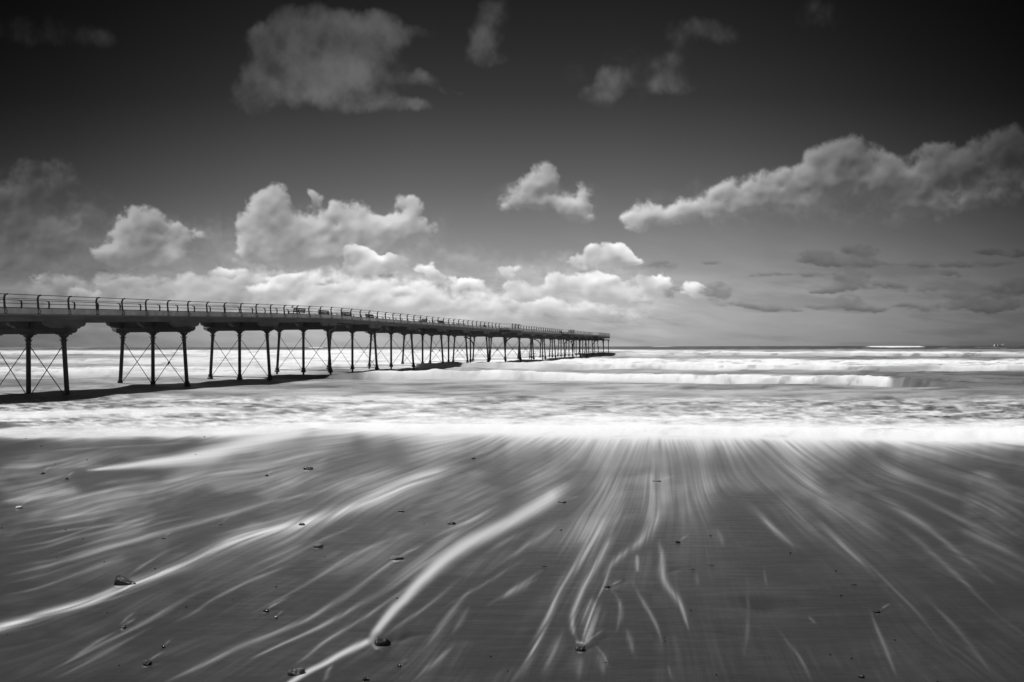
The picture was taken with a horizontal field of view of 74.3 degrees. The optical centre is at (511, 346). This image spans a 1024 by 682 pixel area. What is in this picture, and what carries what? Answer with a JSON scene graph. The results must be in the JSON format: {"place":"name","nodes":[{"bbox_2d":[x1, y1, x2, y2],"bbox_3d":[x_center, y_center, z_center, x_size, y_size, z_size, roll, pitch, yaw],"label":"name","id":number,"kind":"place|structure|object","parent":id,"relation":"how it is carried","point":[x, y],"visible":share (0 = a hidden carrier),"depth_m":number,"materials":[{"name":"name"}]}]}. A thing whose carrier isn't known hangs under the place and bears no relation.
{"place":"outdoors","nodes":[
{"label":"outdoors","id":0,"kind":"place"},
{"bbox_2d":[0,0,1023,347],"bbox_3d":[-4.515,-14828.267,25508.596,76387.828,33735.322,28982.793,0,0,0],"label":"sky","id":1,"kind":"structure","parent":0,"point":[734,172],"depth_m":35782.09,"materials":[{"name":"grey"}]},
{"bbox_2d":[0,428,1023,681],"bbox_3d":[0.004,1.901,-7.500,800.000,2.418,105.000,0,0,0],"label":"beach","id":2,"kind":"structure","parent":0,"point":[920,542],"depth_m":4.61,"materials":[{"name":"grey sand"}]},
{"bbox_2d":[114,575,135,585],"bbox_3d":[-2.317,1.410,4.061,0.123,0.069,0.054,0,0,0],"label":"stone","id":3,"kind":"object","parent":2,"relation":"on","point":[120,580],"visible":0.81,"depth_m":4.05,"materials":[{"name":"grey stone"}]},
{"bbox_2d":[143,660,151,665],"bbox_3d":[-1.570,1.364,2.909,0.030,0.022,0.033,0,0,43],"label":"stone","id":4,"kind":"object","parent":2,"relation":"on","point":[147,662],"visible":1,"depth_m":2.90,"materials":[{"name":"grey stone"}]},
{"bbox_2d":[287,667,304,675],"bbox_3d":[-0.899,1.355,2.816,0.071,0.029,0.057,0,0,0],"label":"stone","id":5,"kind":"object","parent":2,"relation":"on","point":[296,671],"visible":1,"depth_m":2.80,"materials":[{"name":"grey stone"}]},
{"bbox_2d":[313,544,322,547],"bbox_3d":[-1.415,1.461,4.943,0.071,0.032,0.054,0,0,-18],"label":"stone","id":6,"kind":"object","parent":2,"relation":"on","point":[317,545],"visible":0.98,"depth_m":4.93,"materials":[{"name":"grey stone"}]},
{"bbox_2d":[374,636,390,645],"bbox_3d":[-0.598,1.366,3.131,0.077,0.049,0.054,0,0,0],"label":"stone","id":7,"kind":"object","parent":2,"relation":"on","point":[379,641],"visible":0.99,"depth_m":3.11,"materials":[{"name":"black stone"}]},
{"bbox_2d":[390,556,403,559],"bbox_3d":[-0.786,1.443,4.607,0.091,0.029,0.062,0,0,-27],"label":"stone","id":8,"kind":"object","parent":2,"relation":"on","point":[396,558],"visible":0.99,"depth_m":4.59,"materials":[{"name":"grey stone"}]},
{"bbox_2d":[575,645,584,651],"bbox_3d":[0.309,1.364,3.052,0.046,0.025,0.035,0,0,0],"label":"stone","id":9,"kind":"object","parent":2,"relation":"on","point":[580,648],"visible":1,"depth_m":3.04,"materials":[{"name":"grey stone"}]},
{"bbox_2d":[0,345,1023,441],"bbox_3d":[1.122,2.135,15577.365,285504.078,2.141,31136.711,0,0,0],"label":"sea","id":10,"kind":"structure","parent":0,"point":[949,393],"depth_m":39.96,"materials":[{"name":"white liquid"}]},
{"bbox_2d":[0,293,609,394],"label":"pier","id":11,"kind":"structure","parent":10,"relation":"in","point":[29,323],"depth_m":56.16,"materials":[{"name":"metal"}]},
{"bbox_2d":[289,307,305,313],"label":"bench","id":12,"kind":"object","parent":11,"relation":"on","point":[298,310],"visible":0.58,"depth_m":64.38,"materials":[{"name":"paint"}]},
{"bbox_2d":[318,310,332,313],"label":"bench","id":13,"kind":"object","parent":11,"relation":"on","point":[326,312],"visible":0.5,"depth_m":68.91,"materials":[{"name":"paint"}]}
]}

